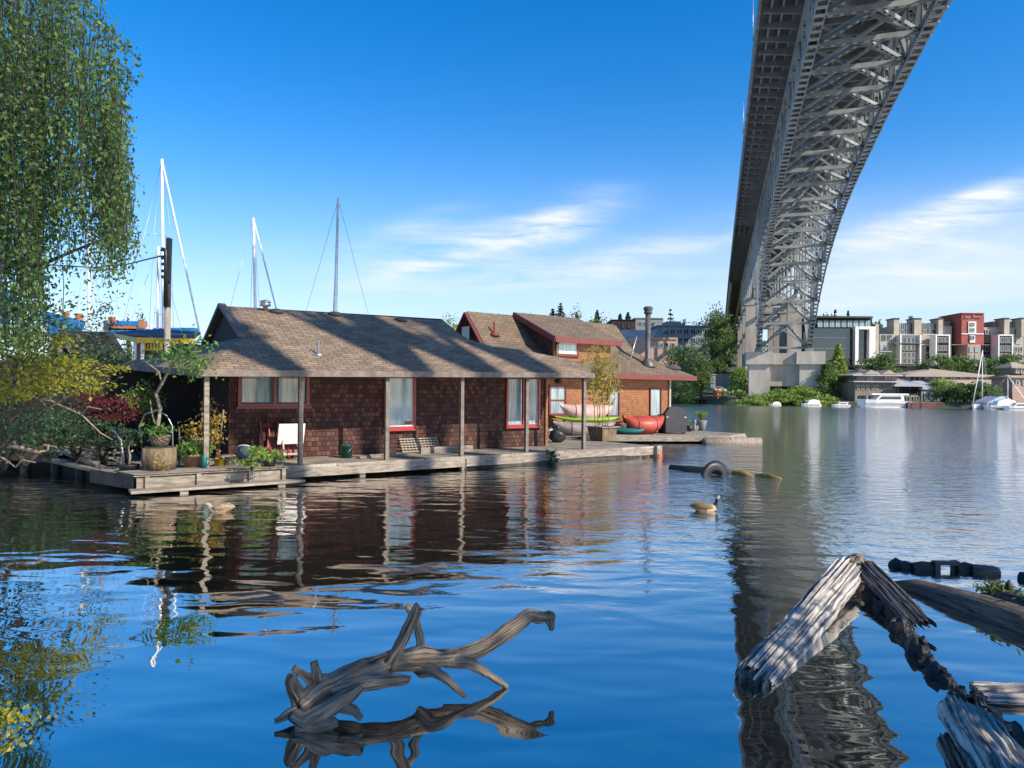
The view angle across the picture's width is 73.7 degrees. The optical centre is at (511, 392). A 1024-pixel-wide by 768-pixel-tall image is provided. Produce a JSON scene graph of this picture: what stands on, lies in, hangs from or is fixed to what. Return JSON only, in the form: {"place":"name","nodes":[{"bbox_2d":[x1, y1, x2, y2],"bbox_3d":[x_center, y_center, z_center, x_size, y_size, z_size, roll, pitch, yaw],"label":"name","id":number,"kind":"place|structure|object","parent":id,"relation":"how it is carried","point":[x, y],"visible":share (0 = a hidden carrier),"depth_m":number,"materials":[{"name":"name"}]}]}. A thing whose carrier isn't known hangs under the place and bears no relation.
{"place":"outdoors","nodes":[
{"label":"outdoors","id":0,"kind":"place"},
{"bbox_2d":[114,329,200,360],"bbox_3d":[-21.608,-2.752,43.120,5.109,3.483,10.509,1,0,-8],"label":"yellow trimmed houseboat","id":1,"kind":"object","parent":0,"point":[142,337],"visible":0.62,"depth_m":39.38,"materials":[{"name":"paint"}]},
{"bbox_2d":[0,403,1023,767],"bbox_3d":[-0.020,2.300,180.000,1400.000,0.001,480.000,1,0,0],"label":"water","id":2,"kind":"structure","parent":0,"point":[174,629],"depth_m":7.52,"materials":[{"name":"blue liquid"}]},
{"bbox_2d":[4,443,115,478],"bbox_3d":[-15.632,1.953,22.619,5.015,1.222,16.312,0,0,-42],"label":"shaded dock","id":3,"kind":"object","parent":2,"relation":"in","point":[87,457],"visible":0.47,"depth_m":18.62,"materials":[{"name":"grey wood"}]},
{"bbox_2d":[0,403,89,469],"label":"overhanging bush","id":4,"kind":"object","parent":3,"relation":"on","point":[9,457],"visible":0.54,"depth_m":15.62,"materials":[{"name":"green plant"}]},
{"bbox_2d":[2,409,91,462],"bbox_3d":[-11.728,1.081,17.238,2.115,1.386,2.084,1,0,0],"label":"overhanging bush","id":5,"kind":"object","parent":3,"relation":"on","point":[46,457],"visible":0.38,"depth_m":17.14,"materials":[{"name":"green plant"}]},
{"bbox_2d":[0,406,97,465],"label":"overhanging bush","id":6,"kind":"object","parent":3,"relation":"on","point":[21,457],"visible":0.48,"depth_m":16.70,"materials":[{"name":"green plant"}]},
{"bbox_2d":[38,405,127,460],"bbox_3d":[-11.196,1.032,17.578,2.157,1.490,1.855,1,0,0],"label":"overhanging bush","id":7,"kind":"object","parent":3,"relation":"on","point":[74,453],"visible":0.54,"depth_m":17.50,"materials":[{"name":"green plant"}]},
{"bbox_2d":[65,415,142,462],"bbox_3d":[-10.167,1.169,17.253,1.365,1.218,1.880,1,0,17],"label":"overhanging bush","id":8,"kind":"object","parent":3,"relation":"on","point":[101,441],"visible":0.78,"depth_m":17.06,"materials":[{"name":"green plant"}]},
{"bbox_2d":[76,234,102,331],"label":"sailboat","id":9,"kind":"object","parent":2,"relation":"on","point":[88,295],"visible":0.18,"depth_m":69.70,"materials":[{"name":"white paint"}]},
{"bbox_2d":[37,329,151,361],"bbox_3d":[-17.040,-0.240,26.859,4.842,5.008,7.702,1,0,-41],"label":"boat shed","id":10,"kind":"object","parent":2,"relation":"on","point":[112,353],"visible":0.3,"depth_m":26.00,"materials":[{"name":"green wood"}]},
{"bbox_2d":[0,290,197,336],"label":"shipyard barge","id":11,"kind":"object","parent":2,"relation":"on","point":[137,325],"visible":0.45,"depth_m":70.67,"materials":[{"name":"blue paint"}]},
{"bbox_2d":[116,246,181,359],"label":"sailboat","id":12,"kind":"object","parent":2,"relation":"on","point":[158,284],"visible":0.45,"depth_m":63.99,"materials":[{"name":"white paint"}]},
{"bbox_2d":[119,159,201,341],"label":"sailboat","id":13,"kind":"object","parent":2,"relation":"on","point":[163,174],"visible":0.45,"depth_m":61.78,"materials":[{"name":"white paint"}]},
{"bbox_2d":[160,238,172,352],"bbox_3d":[-15.162,-2.161,29.910,0.462,9.257,0.440,1,0,0],"label":"utility pole","id":14,"kind":"object","parent":2,"relation":"in","point":[167,263],"visible":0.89,"depth_m":29.80,"materials":[{"name":"grey wood"}]},
{"bbox_2d":[203,502,234,512],"bbox_3d":[-5.546,2.189,12.975,0.588,0.217,0.307,1,0,29],"label":"duck","id":15,"kind":"object","parent":2,"relation":"on","point":[224,507],"visible":0.97,"depth_m":12.87},
{"bbox_2d":[230,218,276,308],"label":"sailboat","id":16,"kind":"object","parent":2,"relation":"on","point":[254,228],"visible":0.23,"depth_m":65.87,"materials":[{"name":"white paint"}]},
{"bbox_2d":[0,300,653,493],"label":"houseboat","id":17,"kind":"object","parent":2,"relation":"on","point":[362,384],"visible":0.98,"depth_m":20.62,"materials":[{"name":"brown wood"}]},
{"bbox_2d":[64,280,142,361],"bbox_3d":[-13.246,-2.095,22.026,1.981,3.065,1.870,1,0,0],"label":"sapling","id":18,"kind":"object","parent":17,"relation":"on","point":[100,333],"visible":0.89,"depth_m":22.04,"materials":[{"name":"green plant"}]},
{"bbox_2d":[72,390,149,460],"bbox_3d":[-10.666,0.853,18.030,2.111,1.858,1.396,1,0,0],"label":"red maple","id":19,"kind":"object","parent":17,"relation":"on","point":[103,402],"visible":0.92,"depth_m":17.94,"materials":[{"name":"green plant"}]},
{"bbox_2d":[107,437,129,465],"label":"timber steps","id":20,"kind":"structure","parent":17,"relation":"on","point":[110,462],"depth_m":17.01,"materials":[{"name":"grey wood"}]},
{"bbox_2d":[106,426,148,470],"bbox_3d":[-8.870,1.295,15.816,1.177,1.055,0.753,1,0,0],"label":"bonsai pot","id":21,"kind":"object","parent":17,"relation":"on","point":[126,467],"visible":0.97,"depth_m":15.81,"materials":[{"name":"black paint"}]},
{"bbox_2d":[119,376,166,430],"bbox_3d":[-10.327,0.464,19.068,1.003,1.899,1.126,1,0,33],"label":"bamboo clump","id":22,"kind":"object","parent":17,"relation":"on","point":[147,420],"visible":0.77,"depth_m":19.04,"materials":[{"name":"green plant"}]},
{"bbox_2d":[141,446,176,470],"bbox_3d":[-8.178,1.567,15.879,0.786,0.656,0.795,1,0,0],"label":"bark planter","id":23,"kind":"object","parent":17,"relation":"on","point":[159,458],"visible":0.96,"depth_m":15.61,"materials":[{"name":"wood"}]},
{"bbox_2d":[140,421,177,446],"bbox_3d":[-8.218,0.935,15.861,0.798,0.597,0.584,1,0,0],"label":"basket pot","id":24,"kind":"object","parent":23,"relation":"on","point":[161,438],"visible":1,"depth_m":15.75,"materials":[{"name":"green plant"}]},
{"bbox_2d":[127,323,223,434],"bbox_3d":[-7.511,0.067,15.196,2.208,3.218,1.656,1,0,0],"label":"tree","id":25,"kind":"object","parent":24,"relation":"in","point":[181,351],"visible":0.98,"depth_m":15.10,"materials":[{"name":"green plant"}]},
{"bbox_2d":[176,440,216,466],"bbox_3d":[-7.715,1.464,16.581,0.998,0.656,0.938,1,0,42],"label":"pink pot","id":26,"kind":"object","parent":17,"relation":"on","point":[191,454],"visible":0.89,"depth_m":16.42,"materials":[{"name":"ceramic"}]},
{"bbox_2d":[177,396,228,460],"bbox_3d":[-7.851,0.941,17.350,1.191,1.737,1.318,1,0,0],"label":"golden bush","id":27,"kind":"object","parent":17,"relation":"on","point":[212,431],"visible":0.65,"depth_m":17.38,"materials":[{"name":"yellow plant"}]},
{"bbox_2d":[230,445,272,471],"bbox_3d":[-6.017,1.498,15.779,1.014,0.627,0.785,1,0,0],"label":"yellow green plant","id":28,"kind":"object","parent":17,"relation":"on","point":[255,456],"visible":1,"depth_m":15.71,"materials":[{"name":"green plant"}]},
{"bbox_2d":[244,442,292,468],"bbox_3d":[-5.988,1.528,16.849,1.178,0.728,0.815,1,0,0],"label":"leafy pot","id":29,"kind":"object","parent":17,"relation":"on","point":[271,463],"visible":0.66,"depth_m":16.73,"materials":[{"name":"black paint"}]},
{"bbox_2d":[259,420,281,456],"bbox_3d":[-6.657,1.302,18.905,0.627,1.100,0.427,0,0,-35],"label":"deck chair","id":30,"kind":"object","parent":17,"relation":"on","point":[271,442],"visible":0.63,"depth_m":18.90,"materials":[{"name":"red paint"}]},
{"bbox_2d":[235,376,311,408],"bbox_3d":[-6.643,-0.069,19.114,2.068,1.010,0.160,0,0,-35],"label":"window","id":31,"kind":"structure","parent":17,"relation":"in","point":[252,392],"depth_m":19.06,"materials":[{"name":"red paint"}]},
{"bbox_2d":[277,423,304,455],"bbox_3d":[-6.072,1.350,18.805,0.720,1.012,0.259,0,0,-35],"label":"white board","id":32,"kind":"object","parent":17,"relation":"on","point":[287,433],"visible":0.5,"depth_m":18.76,"materials":[{"name":"beige paint"}]},
{"bbox_2d":[382,378,417,430],"bbox_3d":[-3.495,0.250,21.345,1.183,1.864,0.160,0,0,-35],"label":"window","id":33,"kind":"structure","parent":17,"relation":"in","point":[402,414],"depth_m":21.43,"materials":[{"name":"red paint"}]},
{"bbox_2d":[399,437,438,452],"bbox_3d":[-2.909,1.640,21.627,1.352,0.445,0.276,0,0,-35],"label":"garden lattice","id":34,"kind":"object","parent":17,"relation":"on","point":[414,441],"visible":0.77,"depth_m":21.56,"materials":[{"name":"beige paint"}]},
{"bbox_2d":[420,445,472,453],"bbox_3d":[-2.076,1.782,21.612,1.910,0.200,0.161,1,0,-37],"label":"lumber plank","id":35,"kind":"object","parent":17,"relation":"on","point":[439,449],"visible":1,"depth_m":21.45,"materials":[{"name":"grey wood"}]},
{"bbox_2d":[504,379,541,428],"bbox_3d":[0.407,0.263,24.108,1.575,1.949,0.160,0,0,-35],"label":"window","id":36,"kind":"structure","parent":17,"relation":"in","point":[514,392],"depth_m":24.06,"materials":[{"name":"red paint"}]},
{"bbox_2d":[586,425,619,441],"bbox_3d":[3.659,1.637,27.600,1.010,0.590,1.010,0,0,-35],"label":"wooden planter","id":37,"kind":"object","parent":17,"relation":"on","point":[601,433],"visible":0.96,"depth_m":27.32,"materials":[{"name":"brown wood"}]},
{"bbox_2d":[581,343,623,426],"bbox_3d":[3.646,-0.274,27.608,1.843,3.516,1.396,1,0,0],"label":"bamboo","id":38,"kind":"object","parent":37,"relation":"on","point":[600,383],"visible":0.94,"depth_m":27.53,"materials":[{"name":"yellow plant"}]},
{"bbox_2d":[306,198,367,311],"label":"sailboat","id":39,"kind":"object","parent":2,"relation":"on","point":[336,265],"visible":0.29,"depth_m":59.79,"materials":[{"name":"white paint"}]},
{"bbox_2d":[274,602,555,732],"bbox_3d":[-0.647,1.943,5.200,2.223,0.780,0.574,0,0,-27],"label":"driftwood","id":40,"kind":"object","parent":2,"relation":"on","point":[320,700],"visible":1,"depth_m":5.02,"materials":[{"name":"wood"}]},
{"bbox_2d":[466,448,639,468],"bbox_3d":[1.596,2.130,22.445,7.308,0.711,0.750,1,0,-32],"label":"float log","id":41,"kind":"object","parent":2,"relation":"on","point":[585,459],"visible":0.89,"depth_m":22.23,"materials":[{"name":"brown wood"}]},
{"bbox_2d":[455,306,761,443],"bbox_3d":[3.622,-1.096,35.741,12.855,7.076,14.259,0,0,-34],"label":"cedar houseboat","id":42,"kind":"object","parent":2,"relation":"on","point":[646,380],"visible":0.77,"depth_m":33.90,"materials":[{"name":"brown wood"}]},
{"bbox_2d":[548,385,566,415],"bbox_3d":[2.154,0.357,32.031,1.141,1.450,0.160,0,0,-35],"label":"window","id":43,"kind":"structure","parent":42,"relation":"in","point":[557,394],"depth_m":32.03,"materials":[{"name":"glass"}]},
{"bbox_2d":[607,386,621,417],"bbox_3d":[5.085,0.444,34.107,0.929,1.582,0.160,0,0,-35],"label":"window","id":44,"kind":"structure","parent":42,"relation":"in","point":[615,411],"depth_m":34.23,"materials":[{"name":"glass"}]},
{"bbox_2d":[622,415,663,433],"bbox_3d":[6.366,1.534,33.118,2.150,0.940,1.300,1,0,-16],"label":"red boat","id":45,"kind":"object","parent":42,"relation":"on","point":[651,424],"visible":0.87,"depth_m":32.64,"materials":[{"name":"paint"}]},
{"bbox_2d":[649,388,661,416],"bbox_3d":[7.537,0.488,35.880,0.885,1.525,0.100,1,0,-35],"label":"window","id":46,"kind":"structure","parent":42,"relation":"in","point":[655,394],"depth_m":35.90,"materials":[{"name":"glass"}]},
{"bbox_2d":[663,406,686,433],"bbox_3d":[8.035,1.329,33.619,1.060,1.337,0.625,1,0,0],"label":"covered grill","id":47,"kind":"object","parent":42,"relation":"on","point":[675,419],"visible":1,"depth_m":33.33,"materials":[{"name":"grey fabric"}]},
{"bbox_3d":[3.307,1.544,31.173,1.900,0.830,1.090,1,0,0],"label":"kayak rack","id":48,"kind":"object","parent":42,"relation":"on","visible":0},
{"bbox_2d":[553,421,615,434],"bbox_3d":[3.307,1.585,31.128,2.900,0.634,0.800,0,0,-7],"label":"mauve kayak","id":49,"kind":"object","parent":48,"relation":"on","point":[570,427],"visible":0.57,"depth_m":30.81,"materials":[{"name":"pink plastic"}]},
{"bbox_2d":[555,416,619,421],"bbox_3d":[3.460,1.194,31.228,2.997,0.266,0.752,1,0,0],"label":"lime kayak","id":50,"kind":"object","parent":49,"relation":"on","point":[573,419],"visible":0.81,"depth_m":30.96,"materials":[{"name":"plastic"}]},
{"bbox_2d":[560,403,612,417],"bbox_3d":[3.413,0.863,31.228,2.452,0.756,0.914,1,0,0],"label":"wrapped kayak","id":51,"kind":"object","parent":50,"relation":"on","point":[575,411],"visible":0.77,"depth_m":30.92,"materials":[{"name":"red paint"}]},
{"bbox_2d":[689,495,722,511],"bbox_3d":[3.842,2.205,13.528,0.685,0.352,0.308,1,0,0],"label":"goose","id":52,"kind":"object","parent":2,"relation":"on","point":[702,506],"visible":0.99,"depth_m":13.43},
{"bbox_2d":[701,461,728,474],"bbox_3d":[5.890,2.451,19.802,1.048,0.980,0.252,1,0,-18],"label":"rubber tyre","id":53,"kind":"object","parent":2,"relation":"in","point":[712,466],"visible":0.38,"depth_m":19.68,"materials":[{"name":"black rubber"}]},
{"bbox_2d":[736,324,772,366],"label":"approach pier","id":54,"kind":"structure","parent":2,"relation":"on","point":[770,332],"depth_m":257.86,"materials":[{"name":"concrete"}]},
{"bbox_2d":[738,316,778,367],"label":"approach pier","id":55,"kind":"structure","parent":2,"relation":"on","point":[775,329],"depth_m":233.00,"materials":[{"name":"concrete"}]},
{"bbox_2d":[740,307,786,368],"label":"approach pier","id":56,"kind":"structure","parent":2,"relation":"on","point":[782,335],"depth_m":210.60,"materials":[{"name":"concrete"}]},
{"bbox_2d":[735,553,870,687],"bbox_3d":[3.099,2.196,6.957,0.376,0.461,4.034,1,0,38],"label":"leaning timber","id":57,"kind":"object","parent":2,"relation":"in","point":[782,648],"visible":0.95,"depth_m":6.44,"materials":[{"name":"wood"}]},
{"bbox_2d":[857,560,936,632],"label":"weathered timber","id":58,"kind":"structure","parent":57,"relation":"attached to","point":[883,586],"depth_m":7.25,"materials":[{"name":"wood"}]},
{"bbox_2d":[856,393,908,407],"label":"motor yacht","id":59,"kind":"object","parent":2,"relation":"on","point":[880,400],"visible":0.89,"depth_m":137.75,"materials":[{"name":"white paint"}]},
{"bbox_2d":[905,402,945,407],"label":"dark red barge","id":60,"kind":"object","parent":2,"relation":"on","point":[922,404],"visible":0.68,"depth_m":137.00,"materials":[{"name":"red paint"}]},
{"bbox_2d":[861,581,1011,736],"bbox_3d":[3.782,2.330,6.459,0.337,0.334,4.450,0,0,16],"label":"rotten boom","id":61,"kind":"object","parent":2,"relation":"in","point":[916,645],"visible":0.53,"depth_m":6.00,"materials":[{"name":"black wood"}]},
{"bbox_2d":[931,560,959,571],"bbox_3d":[5.740,2.310,9.039,0.364,0.170,0.114,1,0,-7],"label":"boom shackle","id":62,"kind":"object","parent":2,"relation":"on","point":[952,564],"visible":0.76,"depth_m":9.00,"materials":[{"name":"black paint"}]},
{"bbox_2d":[894,579,1023,634],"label":"floating log","id":63,"kind":"object","parent":2,"relation":"on","point":[994,602],"visible":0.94,"depth_m":7.22,"materials":[{"name":"brown wood"}]},
{"bbox_2d":[936,693,1023,767],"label":"rotten stump","id":64,"kind":"object","parent":2,"relation":"in","point":[981,737],"visible":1,"depth_m":4.27,"materials":[{"name":"wood"}]},
{"bbox_2d":[971,350,991,408],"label":"sailboat","id":65,"kind":"object","parent":2,"relation":"on","point":[977,405],"visible":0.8,"depth_m":129.91,"materials":[{"name":"white paint"}]},
{"bbox_2d":[972,564,1000,574],"bbox_3d":[6.189,2.336,8.907,0.299,0.177,0.167,1,0,20],"label":"brown boom end","id":66,"kind":"object","parent":2,"relation":"on","point":[986,569],"visible":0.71,"depth_m":8.86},
{"bbox_2d":[969,681,1023,692],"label":"split plank","id":67,"kind":"object","parent":2,"relation":"on","point":[980,686],"visible":0.87,"depth_m":5.29,"materials":[{"name":"wood"}]},
{"bbox_2d":[984,399,1015,409],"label":"motor boat","id":68,"kind":"object","parent":2,"relation":"on","point":[998,404],"visible":0.58,"depth_m":123.27,"materials":[{"name":"white paint"}]},
{"bbox_2d":[981,692,1023,704],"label":"split plank","id":69,"kind":"object","parent":2,"relation":"on","point":[1003,698],"visible":1,"depth_m":5.09,"materials":[{"name":"wood"}]},
{"bbox_2d":[1010,720,1023,749],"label":"rotten shard","id":70,"kind":"object","parent":2,"relation":"on","point":[1017,730],"visible":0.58,"depth_m":4.33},
{"bbox_2d":[0,0,1023,359],"label":"sky","id":71,"kind":"structure","parent":0,"point":[506,157],"materials":[{"name":"blue"}]},
{"bbox_2d":[708,374,730,389],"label":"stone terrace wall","id":72,"kind":"structure","parent":0,"point":[720,380],"depth_m":196.00,"materials":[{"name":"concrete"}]},
{"bbox_2d":[671,354,1023,408],"bbox_3d":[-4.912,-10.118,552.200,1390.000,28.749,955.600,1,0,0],"label":"hillside","id":73,"kind":"structure","parent":0,"point":[725,400],"depth_m":161.74,"materials":[{"name":"plant"}]},
{"bbox_2d":[606,319,635,331],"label":"dark timber building","id":74,"kind":"structure","parent":73,"relation":"on","point":[621,324],"depth_m":270.00,"materials":[{"name":"brown wood"}]},
{"bbox_2d":[631,318,662,329],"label":"grey apartment","id":75,"kind":"structure","parent":73,"relation":"on","point":[640,323],"depth_m":290.00,"materials":[{"name":"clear glass"}]},
{"bbox_2d":[621,330,677,364],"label":"peach brick building","id":76,"kind":"structure","parent":73,"relation":"on","point":[659,346],"depth_m":200.00,"materials":[{"name":"beige brick"}]},
{"bbox_2d":[651,321,709,371],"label":"grey office","id":77,"kind":"structure","parent":73,"relation":"on","point":[678,330],"depth_m":250.00,"materials":[{"name":"clear glass"}]},
{"bbox_2d":[678,383,698,403],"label":"waterside tree","id":78,"kind":"object","parent":73,"relation":"on","point":[689,398],"visible":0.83,"depth_m":169.03,"materials":[{"name":"green plant"}]},
{"bbox_2d":[660,339,716,389],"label":"broad tree","id":79,"kind":"object","parent":73,"relation":"on","point":[679,356],"visible":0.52,"depth_m":184.27,"materials":[{"name":"green plant"}]},
{"bbox_2d":[689,355,713,397],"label":"leafy tree","id":80,"kind":"object","parent":73,"relation":"on","point":[703,381],"visible":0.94,"depth_m":177.76,"materials":[{"name":"green plant"}]},
{"bbox_2d":[696,301,738,373],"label":"tall shaded tree","id":81,"kind":"object","parent":73,"relation":"on","point":[717,329],"visible":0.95,"depth_m":213.69,"materials":[{"name":"green plant"}]},
{"bbox_2d":[711,310,739,373],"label":"shaded thicket tree","id":82,"kind":"object","parent":73,"relation":"on","point":[731,360],"visible":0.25,"depth_m":223.82,"materials":[{"name":"green plant"}]},
{"bbox_2d":[721,383,747,398],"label":"bush","id":83,"kind":"object","parent":73,"relation":"on","point":[736,389],"visible":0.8,"depth_m":161.39,"materials":[{"name":"green plant"}]},
{"bbox_2d":[726,364,747,397],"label":"leafy tree","id":84,"kind":"object","parent":73,"relation":"on","point":[739,377],"visible":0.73,"depth_m":175.36,"materials":[{"name":"green plant"}]},
{"bbox_2d":[743,297,801,389],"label":"approach pier","id":85,"kind":"structure","parent":73,"relation":"on","point":[750,328],"depth_m":190.00,"materials":[{"name":"concrete"}]},
{"bbox_2d":[745,348,824,397],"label":"bridge pier","id":86,"kind":"structure","parent":73,"relation":"on","point":[766,370],"depth_m":157.29,"materials":[{"name":"concrete"}]},
{"bbox_2d":[725,0,951,348],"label":"steel bridge","id":87,"kind":"structure","parent":86,"relation":"on","point":[828,80],"depth_m":102.85,"materials":[{"name":"grey paint"}]},
{"bbox_2d":[814,362,841,398],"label":"leafy tree","id":88,"kind":"object","parent":73,"relation":"on","point":[825,386],"visible":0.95,"depth_m":153.16,"materials":[{"name":"green plant"}]},
{"bbox_2d":[778,316,878,370],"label":"glass office","id":89,"kind":"structure","parent":73,"relation":"on","point":[856,338],"depth_m":190.00,"materials":[{"name":"black paint"}]},
{"bbox_2d":[858,330,866,360],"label":"window","id":90,"kind":"structure","parent":89,"relation":"in","point":[862,333],"depth_m":189.95,"materials":[{"name":"glass"}]},
{"bbox_2d":[827,343,851,399],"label":"cypress tree","id":91,"kind":"object","parent":73,"relation":"on","point":[838,358],"visible":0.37,"depth_m":157.06,"materials":[{"name":"green plant"}]},
{"bbox_2d":[833,370,926,400],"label":"waterfront office","id":92,"kind":"structure","parent":73,"relation":"on","point":[858,384],"depth_m":148.18,"materials":[{"name":"beige"}]},
{"bbox_2d":[856,350,908,372],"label":"street tree","id":93,"kind":"object","parent":73,"relation":"on","point":[876,363],"visible":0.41,"depth_m":175.72,"materials":[{"name":"green plant"}]},
{"bbox_2d":[911,381,935,400],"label":"grey shed","id":94,"kind":"structure","parent":73,"relation":"on","point":[923,393],"depth_m":147.00,"materials":[{"name":"metal"}]},
{"bbox_2d":[909,353,960,370],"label":"street tree","id":95,"kind":"object","parent":73,"relation":"on","point":[944,361],"visible":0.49,"depth_m":178.02,"materials":[{"name":"green plant"}]},
{"bbox_2d":[896,367,994,399],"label":"tan roofed building","id":96,"kind":"structure","parent":73,"relation":"on","point":[927,375],"depth_m":156.00,"materials":[{"name":"beige"}]},
{"bbox_2d":[879,318,1023,372],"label":"condominium block","id":97,"kind":"structure","parent":73,"relation":"on","point":[911,341],"depth_m":205.60,"materials":[{"name":"beige paint"}]},
{"bbox_2d":[938,313,983,367],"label":"brick tower","id":98,"kind":"structure","parent":73,"relation":"on","point":[968,329],"depth_m":204.00,"materials":[{"name":"red brick"}]},
{"bbox_2d":[947,354,980,373],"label":"street tree","id":99,"kind":"object","parent":73,"relation":"on","point":[965,364],"visible":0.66,"depth_m":178.41,"materials":[{"name":"green plant"}]},
{"bbox_2d":[972,383,1006,396],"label":"bush","id":100,"kind":"object","parent":73,"relation":"on","point":[992,388],"visible":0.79,"depth_m":133.02,"materials":[{"name":"green plant"}]},
{"bbox_2d":[975,357,1009,375],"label":"street tree","id":101,"kind":"object","parent":73,"relation":"on","point":[990,371],"visible":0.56,"depth_m":177.48,"materials":[{"name":"green plant"}]},
{"bbox_2d":[986,362,1023,401],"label":"brick lookout tower","id":102,"kind":"structure","parent":73,"relation":"on","point":[1014,371],"depth_m":137.00,"materials":[{"name":"beige"}]},
{"bbox_2d":[989,352,1023,374],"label":"street tree","id":103,"kind":"object","parent":73,"relation":"on","point":[1007,358],"visible":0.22,"depth_m":177.28,"materials":[{"name":"green plant"}]},
{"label":"near bank","id":104,"kind":"structure","parent":0,"visible":0},
{"bbox_2d":[0,699,57,754],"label":"corner shrub","id":105,"kind":"object","parent":104,"relation":"on","point":[6,715],"visible":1,"depth_m":3.98,"materials":[{"name":"yellow plant"}]},
{"bbox_2d":[0,274,113,447],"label":"shaded tree","id":106,"kind":"object","parent":104,"relation":"on","point":[7,413],"visible":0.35,"depth_m":13.24,"materials":[{"name":"green plant"}]},
{"bbox_2d":[0,326,144,452],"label":"yellow leaved tree","id":107,"kind":"object","parent":104,"relation":"on","point":[48,369],"visible":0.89,"depth_m":12.00,"materials":[{"name":"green plant"}]},
{"bbox_2d":[0,0,148,361],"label":"weeping birch","id":108,"kind":"object","parent":104,"relation":"on","point":[26,215],"visible":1,"depth_m":8.72,"materials":[{"name":"green plant"}]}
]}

